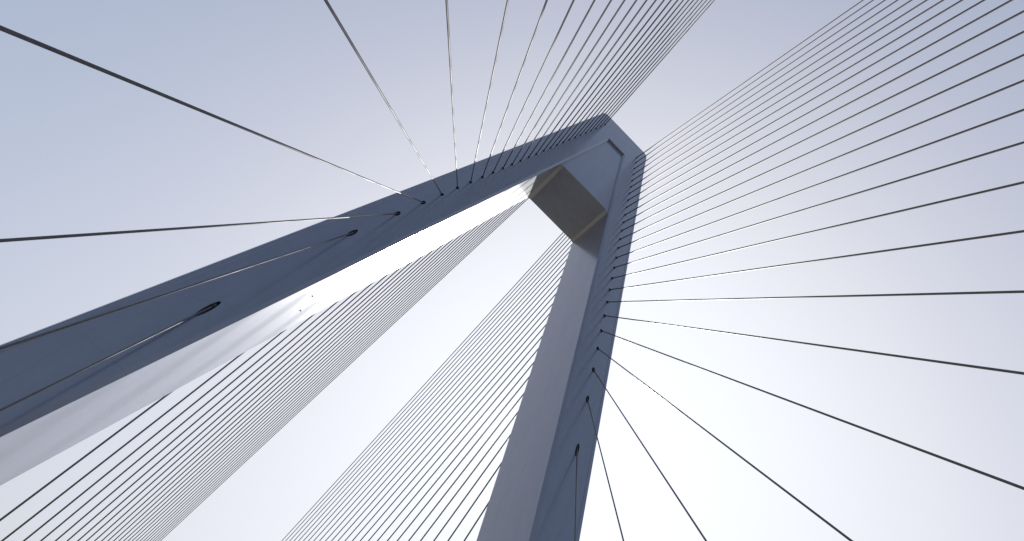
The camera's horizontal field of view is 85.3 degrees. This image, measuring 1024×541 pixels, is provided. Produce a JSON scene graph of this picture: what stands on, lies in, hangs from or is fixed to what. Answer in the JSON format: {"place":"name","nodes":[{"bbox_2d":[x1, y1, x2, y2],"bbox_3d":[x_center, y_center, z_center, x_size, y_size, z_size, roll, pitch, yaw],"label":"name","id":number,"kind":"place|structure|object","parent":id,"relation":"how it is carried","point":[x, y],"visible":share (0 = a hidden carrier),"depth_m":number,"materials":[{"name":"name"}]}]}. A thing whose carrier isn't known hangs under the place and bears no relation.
{"place":"outdoors","nodes":[
{"label":"outdoors","id":0,"kind":"place"},
{"bbox_2d":[0,0,1023,540],"label":"sky","id":1,"kind":"structure","parent":0,"point":[84,149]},
{"label":"ground","id":2,"kind":"structure","parent":0,"visible":0},
{"bbox_2d":[0,113,645,540],"bbox_3d":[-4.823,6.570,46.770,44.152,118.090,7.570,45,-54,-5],"label":"bridge pylon","id":3,"kind":"object","parent":2,"relation":"on","point":[578,189],"visible":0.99,"depth_m":41.52,"materials":[{"name":"paint"}]},
{"bbox_2d":[0,392,171,520],"bbox_3d":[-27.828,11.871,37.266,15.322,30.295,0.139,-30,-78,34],"label":"stay cable","id":4,"kind":"object","parent":3,"relation":"attached to","point":[70,467],"visible":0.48,"depth_m":36.67,"materials":[{"name":"grey metal"}]},
{"bbox_2d":[0,303,216,411],"bbox_3d":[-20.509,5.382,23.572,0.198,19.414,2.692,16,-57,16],"label":"stay cable","id":5,"kind":"object","parent":3,"relation":"attached to","point":[79,371],"visible":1,"depth_m":26.19,"materials":[{"name":"metal"}]},
{"bbox_2d":[1,352,244,540],"bbox_3d":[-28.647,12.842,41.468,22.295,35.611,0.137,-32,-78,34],"label":"stay cable","id":6,"kind":"object","parent":3,"relation":"attached to","point":[101,463],"visible":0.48,"depth_m":41.08,"materials":[{"name":"grey metal"}]},
{"bbox_2d":[23,329,286,540],"bbox_3d":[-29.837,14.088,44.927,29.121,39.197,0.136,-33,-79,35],"label":"stay cable","id":7,"kind":"object","parent":3,"relation":"attached to","point":[113,468],"visible":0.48,"depth_m":45.05,"materials":[{"name":"grey metal"}]},
{"bbox_2d":[40,314,314,540],"bbox_3d":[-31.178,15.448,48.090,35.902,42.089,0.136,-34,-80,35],"label":"stay cable","id":8,"kind":"object","parent":3,"relation":"attached to","point":[106,486],"visible":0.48,"depth_m":48.55,"materials":[{"name":"grey metal"}]},
{"bbox_2d":[55,300,339,540],"bbox_3d":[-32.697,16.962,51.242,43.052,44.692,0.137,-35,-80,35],"label":"stay cable","id":9,"kind":"object","parent":3,"relation":"attached to","point":[92,509],"visible":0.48,"depth_m":51.93,"materials":[{"name":"grey metal"}]},
{"bbox_2d":[0,212,400,241],"bbox_3d":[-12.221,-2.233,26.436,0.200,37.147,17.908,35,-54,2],"label":"stay cable","id":10,"kind":"object","parent":3,"relation":"attached to","point":[91,234],"visible":1,"depth_m":20.16,"materials":[{"name":"metal"}]},
{"bbox_2d":[0,25,425,203],"bbox_3d":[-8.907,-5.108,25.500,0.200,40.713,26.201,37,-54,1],"label":"stay cable","id":11,"kind":"object","parent":3,"relation":"attached to","point":[50,48],"visible":0.98,"depth_m":14.37,"materials":[{"name":"metal"}]},
{"bbox_2d":[67,289,359,540],"bbox_3d":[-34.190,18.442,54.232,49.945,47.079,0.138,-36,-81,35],"label":"stay cable","id":12,"kind":"object","parent":3,"relation":"attached to","point":[210,417],"visible":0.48,"depth_m":54.97,"materials":[{"name":"grey metal"}]},
{"bbox_2d":[77,281,374,540],"bbox_3d":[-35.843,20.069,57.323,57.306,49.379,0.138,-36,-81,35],"label":"stay cable","id":13,"kind":"object","parent":3,"relation":"attached to","point":[223,412],"visible":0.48,"depth_m":57.98,"materials":[{"name":"grey metal"}]},
{"bbox_2d":[86,274,387,540],"bbox_3d":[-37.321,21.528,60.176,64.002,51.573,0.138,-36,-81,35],"label":"stay cable","id":14,"kind":"object","parent":3,"relation":"attached to","point":[235,408],"visible":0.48,"depth_m":60.70,"materials":[{"name":"grey metal"}]},
{"bbox_2d":[94,265,403,540],"bbox_3d":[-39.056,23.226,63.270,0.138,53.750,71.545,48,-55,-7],"label":"stay cable","id":15,"kind":"object","parent":3,"relation":"attached to","point":[247,404],"visible":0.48,"depth_m":63.52,"materials":[{"name":"grey metal"}]},
{"bbox_2d":[101,259,414,540],"bbox_3d":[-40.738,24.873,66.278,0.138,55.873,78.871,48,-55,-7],"label":"stay cable","id":16,"kind":"object","parent":3,"relation":"attached to","point":[258,399],"visible":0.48,"depth_m":66.19,"materials":[{"name":"grey metal"}]},
{"bbox_2d":[108,253,425,540],"bbox_3d":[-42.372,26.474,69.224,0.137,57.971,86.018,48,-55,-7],"label":"stay cable","id":17,"kind":"object","parent":3,"relation":"attached to","point":[267,396],"visible":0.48,"depth_m":68.74,"materials":[{"name":"grey metal"}]},
{"bbox_2d":[113,247,436,540],"bbox_3d":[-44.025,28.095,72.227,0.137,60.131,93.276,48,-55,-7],"label":"stay cable","id":18,"kind":"object","parent":3,"relation":"attached to","point":[276,392],"visible":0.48,"depth_m":71.30,"materials":[{"name":"grey metal"}]},
{"bbox_2d":[119,242,445,540],"bbox_3d":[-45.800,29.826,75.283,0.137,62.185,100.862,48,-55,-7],"label":"stay cable","id":19,"kind":"object","parent":3,"relation":"attached to","point":[283,390],"visible":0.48,"depth_m":73.82,"materials":[{"name":"grey metal"}]},
{"bbox_2d":[124,238,453,540],"bbox_3d":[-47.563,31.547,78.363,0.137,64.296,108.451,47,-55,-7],"label":"stay cable","id":20,"kind":"object","parent":3,"relation":"attached to","point":[291,386],"visible":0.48,"depth_m":76.35,"materials":[{"name":"grey metal"}]},
{"bbox_2d":[128,233,462,540],"bbox_3d":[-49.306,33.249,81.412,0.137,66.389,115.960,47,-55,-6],"label":"stay cable","id":21,"kind":"object","parent":3,"relation":"attached to","point":[298,384],"visible":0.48,"depth_m":78.80,"materials":[{"name":"grey metal"}]},
{"bbox_2d":[132,228,471,540],"bbox_3d":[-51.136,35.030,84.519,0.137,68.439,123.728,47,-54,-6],"label":"stay cable","id":22,"kind":"object","parent":3,"relation":"attached to","point":[304,382],"visible":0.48,"depth_m":81.25,"materials":[{"name":"grey metal"}]},
{"bbox_2d":[136,224,478,540],"bbox_3d":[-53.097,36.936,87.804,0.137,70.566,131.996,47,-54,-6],"label":"stay cable","id":23,"kind":"object","parent":3,"relation":"attached to","point":[309,380],"visible":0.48,"depth_m":83.78,"materials":[{"name":"grey metal"}]},
{"bbox_2d":[140,220,486,540],"bbox_3d":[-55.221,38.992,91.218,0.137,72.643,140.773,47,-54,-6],"label":"stay cable","id":24,"kind":"object","parent":3,"relation":"attached to","point":[316,377],"visible":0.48,"depth_m":86.23,"materials":[{"name":"grey metal"}]},
{"bbox_2d":[143,216,493,540],"bbox_3d":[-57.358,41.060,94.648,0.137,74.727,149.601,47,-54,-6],"label":"stay cable","id":25,"kind":"object","parent":3,"relation":"attached to","point":[323,374],"visible":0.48,"depth_m":88.80,"materials":[{"name":"grey metal"}]},
{"bbox_2d":[147,212,500,540],"bbox_3d":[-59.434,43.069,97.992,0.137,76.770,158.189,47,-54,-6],"label":"stay cable","id":26,"kind":"object","parent":3,"relation":"attached to","point":[328,372],"visible":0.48,"depth_m":91.21,"materials":[{"name":"grey metal"}]},
{"bbox_2d":[150,209,506,540],"bbox_3d":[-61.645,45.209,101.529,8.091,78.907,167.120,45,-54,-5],"label":"stay cable","id":27,"kind":"object","parent":3,"relation":"attached to","point":[333,370],"visible":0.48,"depth_m":93.67,"materials":[{"name":"grey metal"}]},
{"bbox_2d":[153,205,513,540],"bbox_3d":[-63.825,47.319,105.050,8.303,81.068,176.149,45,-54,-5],"label":"stay cable","id":28,"kind":"object","parent":3,"relation":"attached to","point":[339,367],"visible":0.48,"depth_m":96.17,"materials":[{"name":"grey metal"}]},
{"bbox_2d":[155,202,519,540],"bbox_3d":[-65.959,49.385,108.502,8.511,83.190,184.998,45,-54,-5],"label":"stay cable","id":29,"kind":"object","parent":3,"relation":"attached to","point":[343,365],"visible":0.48,"depth_m":98.62,"materials":[{"name":"grey metal"}]},
{"bbox_2d":[158,199,524,540],"bbox_3d":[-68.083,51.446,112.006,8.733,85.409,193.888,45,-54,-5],"label":"stay cable","id":30,"kind":"object","parent":3,"relation":"attached to","point":[347,364],"visible":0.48,"depth_m":101.05,"materials":[{"name":"grey metal"}]},
{"bbox_2d":[160,198,528,540],"bbox_3d":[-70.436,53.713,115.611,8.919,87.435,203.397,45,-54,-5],"label":"stay cable","id":31,"kind":"object","parent":3,"relation":"attached to","point":[350,363],"visible":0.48,"depth_m":103.57,"materials":[{"name":"grey metal"}]},
{"bbox_2d":[324,0,443,195],"bbox_3d":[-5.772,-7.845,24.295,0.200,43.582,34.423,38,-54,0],"label":"stay cable","id":32,"kind":"object","parent":3,"relation":"attached to","point":[352,45],"visible":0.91,"depth_m":22.33,"materials":[{"name":"metal"}]},
{"bbox_2d":[282,233,562,540],"bbox_3d":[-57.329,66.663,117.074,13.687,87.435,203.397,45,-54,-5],"label":"stay cable","id":33,"kind":"object","parent":3,"relation":"attached to","point":[425,383],"depth_m":102.94,"materials":[{"name":"grey metal"}]},
{"bbox_2d":[286,234,564,540],"bbox_3d":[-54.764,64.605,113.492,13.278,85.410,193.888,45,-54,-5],"label":"stay cable","id":34,"kind":"object","parent":3,"relation":"attached to","point":[428,384],"depth_m":100.53,"materials":[{"name":"grey metal"}]},
{"bbox_2d":[290,236,566,540],"bbox_3d":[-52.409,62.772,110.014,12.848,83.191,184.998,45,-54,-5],"label":"stay cable","id":35,"kind":"object","parent":3,"relation":"attached to","point":[432,384],"depth_m":97.90,"materials":[{"name":"grey metal"}]},
{"bbox_2d":[294,238,568,540],"bbox_3d":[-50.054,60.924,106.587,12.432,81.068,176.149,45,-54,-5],"label":"stay cable","id":36,"kind":"object","parent":3,"relation":"attached to","point":[432,388],"depth_m":95.59,"materials":[{"name":"grey metal"}]},
{"bbox_2d":[298,241,570,540],"bbox_3d":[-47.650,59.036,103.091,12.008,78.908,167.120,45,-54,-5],"label":"stay cable","id":37,"kind":"object","parent":3,"relation":"attached to","point":[437,387],"depth_m":92.86,"materials":[{"name":"grey metal"}]},
{"bbox_2d":[303,244,571,540],"bbox_3d":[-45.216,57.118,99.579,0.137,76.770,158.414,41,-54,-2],"label":"stay cable","id":38,"kind":"object","parent":3,"relation":"attached to","point":[440,389],"depth_m":90.38,"materials":[{"name":"grey metal"}]},
{"bbox_2d":[308,252,568,540],"bbox_3d":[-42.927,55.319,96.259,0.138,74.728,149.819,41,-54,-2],"label":"stay cable","id":39,"kind":"object","parent":3,"relation":"attached to","point":[442,392],"depth_m":88.10,"materials":[{"name":"grey metal"}]},
{"bbox_2d":[314,259,566,540],"bbox_3d":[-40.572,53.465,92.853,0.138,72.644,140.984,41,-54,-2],"label":"stay cable","id":40,"kind":"object","parent":3,"relation":"attached to","point":[442,397],"depth_m":85.77,"materials":[{"name":"grey metal"}]},
{"bbox_2d":[319,268,563,540],"bbox_3d":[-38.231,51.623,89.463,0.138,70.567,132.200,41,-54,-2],"label":"stay cable","id":41,"kind":"object","parent":3,"relation":"attached to","point":[443,402],"depth_m":83.48,"materials":[{"name":"grey metal"}]},
{"bbox_2d":[325,275,561,540],"bbox_3d":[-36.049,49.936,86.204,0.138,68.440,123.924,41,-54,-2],"label":"stay cable","id":42,"kind":"object","parent":3,"relation":"attached to","point":[445,406],"depth_m":81.16,"materials":[{"name":"grey metal"}]},
{"bbox_2d":[331,284,558,540],"bbox_3d":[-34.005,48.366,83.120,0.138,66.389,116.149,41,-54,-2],"label":"stay cable","id":43,"kind":"object","parent":3,"relation":"attached to","point":[446,411],"depth_m":78.93,"materials":[{"name":"grey metal"}]},
{"bbox_2d":[338,294,555,540],"bbox_3d":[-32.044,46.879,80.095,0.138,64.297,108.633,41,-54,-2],"label":"stay cable","id":44,"kind":"object","parent":3,"relation":"attached to","point":[448,415],"depth_m":76.68,"materials":[{"name":"grey metal"}]},
{"bbox_2d":[345,303,552,540],"bbox_3d":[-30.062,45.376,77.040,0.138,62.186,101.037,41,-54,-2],"label":"stay cable","id":45,"kind":"object","parent":3,"relation":"attached to","point":[449,421],"depth_m":74.42,"materials":[{"name":"grey metal"}]},
{"bbox_2d":[352,313,549,540],"bbox_3d":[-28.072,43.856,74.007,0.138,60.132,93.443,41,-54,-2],"label":"stay cable","id":46,"kind":"object","parent":3,"relation":"attached to","point":[451,426],"depth_m":72.20,"materials":[{"name":"grey metal"}]},
{"bbox_2d":[445,0,458,188],"bbox_3d":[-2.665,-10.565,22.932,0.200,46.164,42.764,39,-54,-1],"label":"stay cable","id":47,"kind":"object","parent":3,"relation":"attached to","point":[448,30],"visible":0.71,"depth_m":28.62,"materials":[{"name":"metal"}]},
{"bbox_2d":[360,325,545,540],"bbox_3d":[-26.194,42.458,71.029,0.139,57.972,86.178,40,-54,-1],"label":"stay cable","id":48,"kind":"object","parent":3,"relation":"attached to","point":[453,432],"depth_m":69.92,"materials":[{"name":"grey metal"}]},
{"bbox_2d":[368,336,541,540],"bbox_3d":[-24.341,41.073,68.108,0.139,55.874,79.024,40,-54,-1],"label":"stay cable","id":49,"kind":"object","parent":3,"relation":"attached to","point":[455,438],"depth_m":67.70,"materials":[{"name":"grey metal"}]},
{"bbox_2d":[377,349,537,540],"bbox_3d":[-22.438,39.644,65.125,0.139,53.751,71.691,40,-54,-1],"label":"stay cable","id":50,"kind":"object","parent":3,"relation":"attached to","point":[457,444],"depth_m":65.44,"materials":[{"name":"grey metal"}]},
{"bbox_2d":[387,362,533,540],"bbox_3d":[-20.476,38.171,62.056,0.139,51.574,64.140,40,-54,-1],"label":"stay cable","id":51,"kind":"object","parent":3,"relation":"attached to","point":[460,451],"depth_m":63.11,"materials":[{"name":"grey metal"}]},
{"bbox_2d":[397,377,528,540],"bbox_3d":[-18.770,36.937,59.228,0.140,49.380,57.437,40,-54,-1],"label":"stay cable","id":52,"kind":"object","parent":3,"relation":"attached to","point":[463,459],"depth_m":60.89,"materials":[{"name":"grey metal"}]},
{"bbox_2d":[408,393,523,540],"bbox_3d":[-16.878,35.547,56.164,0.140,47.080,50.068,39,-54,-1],"label":"stay cable","id":53,"kind":"object","parent":3,"relation":"attached to","point":[465,468],"depth_m":58.50,"materials":[{"name":"grey metal"}]},
{"bbox_2d":[420,412,517,540],"bbox_3d":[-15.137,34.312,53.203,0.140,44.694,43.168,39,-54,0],"label":"stay cable","id":54,"kind":"object","parent":3,"relation":"attached to","point":[468,477],"depth_m":56.16,"materials":[{"name":"grey metal"}]},
{"bbox_2d":[433,434,510,540],"bbox_3d":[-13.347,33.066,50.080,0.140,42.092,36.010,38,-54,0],"label":"stay cable","id":55,"kind":"object","parent":3,"relation":"attached to","point":[471,488],"depth_m":53.68,"materials":[{"name":"grey metal"}]},
{"bbox_2d":[447,462,501,540],"bbox_3d":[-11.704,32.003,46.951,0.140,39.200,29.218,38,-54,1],"label":"stay cable","id":56,"kind":"object","parent":3,"relation":"attached to","point":[474,502],"depth_m":51.09,"materials":[{"name":"grey metal"}]},
{"bbox_2d":[464,502,488,540],"bbox_3d":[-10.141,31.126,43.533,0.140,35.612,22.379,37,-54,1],"label":"stay cable","id":57,"kind":"object","parent":3,"relation":"attached to","point":[476,522],"depth_m":48.18,"materials":[{"name":"grey metal"}]},
{"bbox_2d":[481,0,547,177],"bbox_3d":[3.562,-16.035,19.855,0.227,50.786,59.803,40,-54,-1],"label":"stay cable","id":58,"kind":"object","parent":3,"relation":"attached to","point":[541,14],"visible":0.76,"depth_m":37.14,"materials":[{"name":"metal"}]},
{"bbox_2d":[492,0,574,173],"bbox_3d":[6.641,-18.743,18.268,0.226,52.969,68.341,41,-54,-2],"label":"stay cable","id":59,"kind":"object","parent":3,"relation":"attached to","point":[567,13],"visible":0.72,"depth_m":40.38,"materials":[{"name":"metal"}]},
{"bbox_2d":[502,0,594,168],"bbox_3d":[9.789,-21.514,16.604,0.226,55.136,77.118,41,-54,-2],"label":"stay cable","id":60,"kind":"object","parent":3,"relation":"attached to","point":[589,9],"visible":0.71,"depth_m":43.26,"materials":[{"name":"metal"}]},
{"bbox_2d":[511,0,611,165],"bbox_3d":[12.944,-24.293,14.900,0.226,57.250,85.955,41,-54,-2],"label":"stay cable","id":61,"kind":"object","parent":3,"relation":"attached to","point":[605,9],"visible":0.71,"depth_m":45.58,"materials":[{"name":"metal"}]},
{"bbox_2d":[520,0,624,161],"bbox_3d":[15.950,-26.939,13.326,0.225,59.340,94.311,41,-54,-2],"label":"stay cable","id":62,"kind":"object","parent":3,"relation":"attached to","point":[618,9],"visible":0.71,"depth_m":48.19,"materials":[{"name":"metal"}]},
{"bbox_2d":[528,0,636,157],"bbox_3d":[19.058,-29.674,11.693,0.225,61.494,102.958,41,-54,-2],"label":"stay cable","id":63,"kind":"object","parent":3,"relation":"attached to","point":[635,1],"visible":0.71,"depth_m":50.41,"materials":[{"name":"metal"}]},
{"bbox_2d":[536,0,646,154],"bbox_3d":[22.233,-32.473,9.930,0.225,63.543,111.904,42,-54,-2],"label":"stay cable","id":64,"kind":"object","parent":3,"relation":"attached to","point":[638,11],"visible":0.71,"depth_m":52.40,"materials":[{"name":"metal"}]},
{"bbox_2d":[543,0,656,151],"bbox_3d":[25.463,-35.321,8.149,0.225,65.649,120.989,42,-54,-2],"label":"stay cable","id":65,"kind":"object","parent":3,"relation":"attached to","point":[602,71],"visible":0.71,"depth_m":54.70,"materials":[{"name":"metal"}]},
{"bbox_2d":[586,396,623,540],"bbox_3d":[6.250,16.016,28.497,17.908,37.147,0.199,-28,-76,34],"label":"stay cable","id":66,"kind":"object","parent":3,"relation":"attached to","point":[606,473],"visible":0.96,"depth_m":37.17,"materials":[{"name":"metal"}]},
{"bbox_2d":[550,0,664,148],"bbox_3d":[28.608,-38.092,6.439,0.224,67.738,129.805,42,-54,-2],"label":"stay cable","id":67,"kind":"object","parent":3,"relation":"attached to","point":[610,69],"visible":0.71,"depth_m":56.68,"materials":[{"name":"metal"}]},
{"bbox_2d":[556,0,671,145],"bbox_3d":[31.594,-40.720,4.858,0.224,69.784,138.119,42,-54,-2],"label":"stay cable","id":68,"kind":"object","parent":3,"relation":"attached to","point":[617,68],"visible":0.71,"depth_m":58.62,"materials":[{"name":"metal"}]},
{"bbox_2d":[563,0,677,142],"bbox_3d":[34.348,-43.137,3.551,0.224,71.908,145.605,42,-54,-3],"label":"stay cable","id":69,"kind":"object","parent":3,"relation":"attached to","point":[623,67],"visible":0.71,"depth_m":60.65,"materials":[{"name":"metal"}]},
{"bbox_2d":[569,0,683,140],"bbox_3d":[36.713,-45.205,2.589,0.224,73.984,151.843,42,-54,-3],"label":"stay cable","id":70,"kind":"object","parent":3,"relation":"attached to","point":[629,66],"visible":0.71,"depth_m":62.38,"materials":[{"name":"metal"}]},
{"bbox_2d":[574,0,688,137],"bbox_3d":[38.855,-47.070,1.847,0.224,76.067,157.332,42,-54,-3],"label":"stay cable","id":71,"kind":"object","parent":3,"relation":"attached to","point":[634,65],"visible":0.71,"depth_m":64.09,"materials":[{"name":"metal"}]},
{"bbox_2d":[580,0,693,135],"bbox_3d":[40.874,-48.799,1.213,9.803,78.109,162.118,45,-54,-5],"label":"stay cable","id":72,"kind":"object","parent":3,"relation":"attached to","point":[639,64],"visible":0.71,"depth_m":65.79,"materials":[{"name":"metal"}]},
{"bbox_2d":[585,0,698,132],"bbox_3d":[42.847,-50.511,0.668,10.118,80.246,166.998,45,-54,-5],"label":"stay cable","id":73,"kind":"object","parent":3,"relation":"attached to","point":[645,62],"visible":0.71,"depth_m":67.47,"materials":[{"name":"metal"}]},
{"bbox_2d":[590,0,702,130],"bbox_3d":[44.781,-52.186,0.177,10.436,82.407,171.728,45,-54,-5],"label":"stay cable","id":74,"kind":"object","parent":3,"relation":"attached to","point":[649,62],"visible":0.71,"depth_m":69.47,"materials":[{"name":"metal"}]},
{"bbox_2d":[592,368,706,540],"bbox_3d":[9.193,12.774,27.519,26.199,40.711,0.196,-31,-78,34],"label":"stay cable","id":75,"kind":"object","parent":3,"relation":"attached to","point":[687,512],"visible":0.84,"depth_m":33.31,"materials":[{"name":"metal"}]},
{"bbox_2d":[595,0,706,128],"bbox_3d":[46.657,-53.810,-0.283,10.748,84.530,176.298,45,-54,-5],"label":"stay cable","id":76,"kind":"object","parent":3,"relation":"attached to","point":[653,61],"visible":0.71,"depth_m":71.23,"materials":[{"name":"metal"}]},
{"bbox_2d":[600,0,711,126],"bbox_3d":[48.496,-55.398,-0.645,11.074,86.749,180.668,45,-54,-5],"label":"stay cable","id":77,"kind":"object","parent":3,"relation":"attached to","point":[658,60],"visible":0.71,"depth_m":72.93,"materials":[{"name":"metal"}]},
{"bbox_2d":[604,0,714,124],"bbox_3d":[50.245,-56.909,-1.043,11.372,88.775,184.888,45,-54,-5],"label":"stay cable","id":78,"kind":"object","parent":3,"relation":"attached to","point":[662,59],"visible":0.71,"depth_m":74.55,"materials":[{"name":"metal"}]},
{"bbox_2d":[597,347,852,540],"bbox_3d":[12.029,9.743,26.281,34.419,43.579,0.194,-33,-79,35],"label":"stay cable","id":79,"kind":"object","parent":3,"relation":"attached to","point":[796,499],"visible":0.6,"depth_m":27.59,"materials":[{"name":"metal"}]},
{"bbox_2d":[636,0,863,157],"bbox_3d":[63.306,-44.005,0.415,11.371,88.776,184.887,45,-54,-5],"label":"stay cable","id":80,"kind":"object","parent":3,"relation":"attached to","point":[758,73],"visible":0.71,"depth_m":67.62,"materials":[{"name":"metal"}]},
{"bbox_2d":[635,0,873,162],"bbox_3d":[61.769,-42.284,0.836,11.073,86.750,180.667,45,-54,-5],"label":"stay cable","id":81,"kind":"object","parent":3,"relation":"attached to","point":[763,75],"visible":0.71,"depth_m":65.47,"materials":[{"name":"metal"}]},
{"bbox_2d":[634,0,885,168],"bbox_3d":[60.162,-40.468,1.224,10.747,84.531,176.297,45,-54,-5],"label":"stay cable","id":82,"kind":"object","parent":3,"relation":"attached to","point":[770,77],"visible":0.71,"depth_m":63.12,"materials":[{"name":"metal"}]},
{"bbox_2d":[633,0,898,174],"bbox_3d":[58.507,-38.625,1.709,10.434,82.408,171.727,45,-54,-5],"label":"stay cable","id":83,"kind":"object","parent":3,"relation":"attached to","point":[775,80],"visible":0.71,"depth_m":60.96,"materials":[{"name":"metal"}]},
{"bbox_2d":[631,0,912,180],"bbox_3d":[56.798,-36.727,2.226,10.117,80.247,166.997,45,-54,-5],"label":"stay cable","id":84,"kind":"object","parent":3,"relation":"attached to","point":[783,82],"visible":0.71,"depth_m":58.63,"materials":[{"name":"metal"}]},
{"bbox_2d":[630,0,927,186],"bbox_3d":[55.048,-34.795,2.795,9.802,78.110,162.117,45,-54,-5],"label":"stay cable","id":85,"kind":"object","parent":3,"relation":"attached to","point":[918,5],"visible":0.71,"depth_m":56.23,"materials":[{"name":"metal"}]},
{"bbox_2d":[629,0,944,193],"bbox_3d":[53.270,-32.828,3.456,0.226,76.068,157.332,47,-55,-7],"label":"stay cable","id":86,"kind":"object","parent":3,"relation":"attached to","point":[926,10],"visible":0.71,"depth_m":53.94,"materials":[{"name":"metal"}]},
{"bbox_2d":[628,0,962,200],"bbox_3d":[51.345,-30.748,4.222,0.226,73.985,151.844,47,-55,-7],"label":"stay cable","id":87,"kind":"object","parent":3,"relation":"attached to","point":[931,18],"visible":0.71,"depth_m":51.46,"materials":[{"name":"metal"}]},
{"bbox_2d":[626,0,985,207],"bbox_3d":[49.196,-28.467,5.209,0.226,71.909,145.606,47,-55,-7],"label":"stay cable","id":88,"kind":"object","parent":3,"relation":"attached to","point":[947,21],"visible":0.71,"depth_m":48.98,"materials":[{"name":"metal"}]},
{"bbox_2d":[600,329,1023,489],"bbox_3d":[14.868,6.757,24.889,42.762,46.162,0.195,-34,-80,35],"label":"stay cable","id":89,"kind":"object","parent":3,"relation":"attached to","point":[938,456],"visible":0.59,"depth_m":23.79,"materials":[{"name":"metal"}]},
{"bbox_2d":[603,314,1023,374],"bbox_3d":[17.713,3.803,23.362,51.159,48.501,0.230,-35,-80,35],"label":"stay cable","id":90,"kind":"object","parent":3,"relation":"attached to","point":[953,363],"visible":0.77,"depth_m":26.82,"materials":[{"name":"metal"}]},
{"bbox_2d":[606,290,1023,302],"bbox_3d":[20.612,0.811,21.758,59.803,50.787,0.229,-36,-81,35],"label":"stay cable","id":91,"kind":"object","parent":3,"relation":"attached to","point":[958,293],"visible":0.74,"depth_m":29.39,"materials":[{"name":"metal"}]},
{"bbox_2d":[609,230,1023,290],"bbox_3d":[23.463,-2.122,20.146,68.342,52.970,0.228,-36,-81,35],"label":"stay cable","id":92,"kind":"object","parent":3,"relation":"attached to","point":[970,238],"visible":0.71,"depth_m":31.73,"materials":[{"name":"metal"}]},
{"bbox_2d":[611,181,1023,278],"bbox_3d":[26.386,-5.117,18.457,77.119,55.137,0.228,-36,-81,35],"label":"stay cable","id":93,"kind":"object","parent":3,"relation":"attached to","point":[967,195],"visible":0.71,"depth_m":33.82,"materials":[{"name":"metal"}]},
{"bbox_2d":[613,141,1023,268],"bbox_3d":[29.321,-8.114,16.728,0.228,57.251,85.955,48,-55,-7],"label":"stay cable","id":94,"kind":"object","parent":3,"relation":"attached to","point":[974,157],"visible":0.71,"depth_m":35.76,"materials":[{"name":"metal"}]},
{"bbox_2d":[624,0,1012,215],"bbox_3d":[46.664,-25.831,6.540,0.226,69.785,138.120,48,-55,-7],"label":"stay cable","id":95,"kind":"object","parent":3,"relation":"attached to","point":[958,29],"visible":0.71,"depth_m":46.17,"materials":[{"name":"metal"}]},
{"bbox_2d":[615,109,1023,258],"bbox_3d":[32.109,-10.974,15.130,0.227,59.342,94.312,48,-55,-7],"label":"stay cable","id":96,"kind":"object","parent":3,"relation":"attached to","point":[975,127],"visible":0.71,"depth_m":37.48,"materials":[{"name":"metal"}]},
{"bbox_2d":[617,79,1023,248],"bbox_3d":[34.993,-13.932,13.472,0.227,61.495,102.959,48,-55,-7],"label":"stay cable","id":97,"kind":"object","parent":3,"relation":"attached to","point":[970,102],"visible":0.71,"depth_m":39.21,"materials":[{"name":"metal"}]},
{"bbox_2d":[619,54,1023,239],"bbox_3d":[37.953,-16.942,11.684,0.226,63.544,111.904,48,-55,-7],"label":"stay cable","id":98,"kind":"object","parent":3,"relation":"attached to","point":[972,78],"visible":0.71,"depth_m":41.15,"materials":[{"name":"metal"}]},
{"bbox_2d":[621,31,1023,230],"bbox_3d":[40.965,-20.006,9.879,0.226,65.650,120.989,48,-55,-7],"label":"stay cable","id":99,"kind":"object","parent":3,"relation":"attached to","point":[971,57],"visible":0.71,"depth_m":42.65,"materials":[{"name":"metal"}]},
{"bbox_2d":[623,10,1023,222],"bbox_3d":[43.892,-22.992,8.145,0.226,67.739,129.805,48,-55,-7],"label":"stay cable","id":100,"kind":"object","parent":3,"relation":"attached to","point":[962,43],"visible":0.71,"depth_m":44.07,"materials":[{"name":"metal"}]},
{"bbox_3d":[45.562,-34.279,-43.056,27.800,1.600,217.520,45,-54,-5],"label":"road deck","id":101,"kind":"structure","parent":0,"visible":0},
{"bbox_3d":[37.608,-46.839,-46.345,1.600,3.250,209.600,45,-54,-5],"label":"deck edge","id":102,"kind":"structure","parent":101,"relation":"attached to","visible":0},
{"bbox_2d":[0,230,356,349],"bbox_3d":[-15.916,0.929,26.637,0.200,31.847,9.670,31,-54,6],"label":"stay cable","id":103,"kind":"object","parent":102,"relation":"attached to","point":[73,324],"visible":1,"depth_m":24.86,"materials":[{"name":"metal"}]},
{"bbox_2d":[469,0,508,182],"bbox_3d":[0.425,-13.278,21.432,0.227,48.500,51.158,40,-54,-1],"label":"stay cable","id":104,"kind":"object","parent":102,"relation":"attached to","point":[504,16],"visible":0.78,"depth_m":33.23,"materials":[{"name":"metal"}]},
{"bbox_3d":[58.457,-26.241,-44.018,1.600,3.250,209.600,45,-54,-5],"label":"deck edge","id":105,"kind":"structure","parent":101,"relation":"attached to","visible":0},
{"bbox_2d":[574,444,578,540],"bbox_3d":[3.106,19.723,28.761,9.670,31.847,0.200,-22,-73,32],"label":"stay cable","id":106,"kind":"object","parent":105,"relation":"attached to","point":[577,446],"visible":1,"depth_m":39.09,"materials":[{"name":"metal"}]}
]}

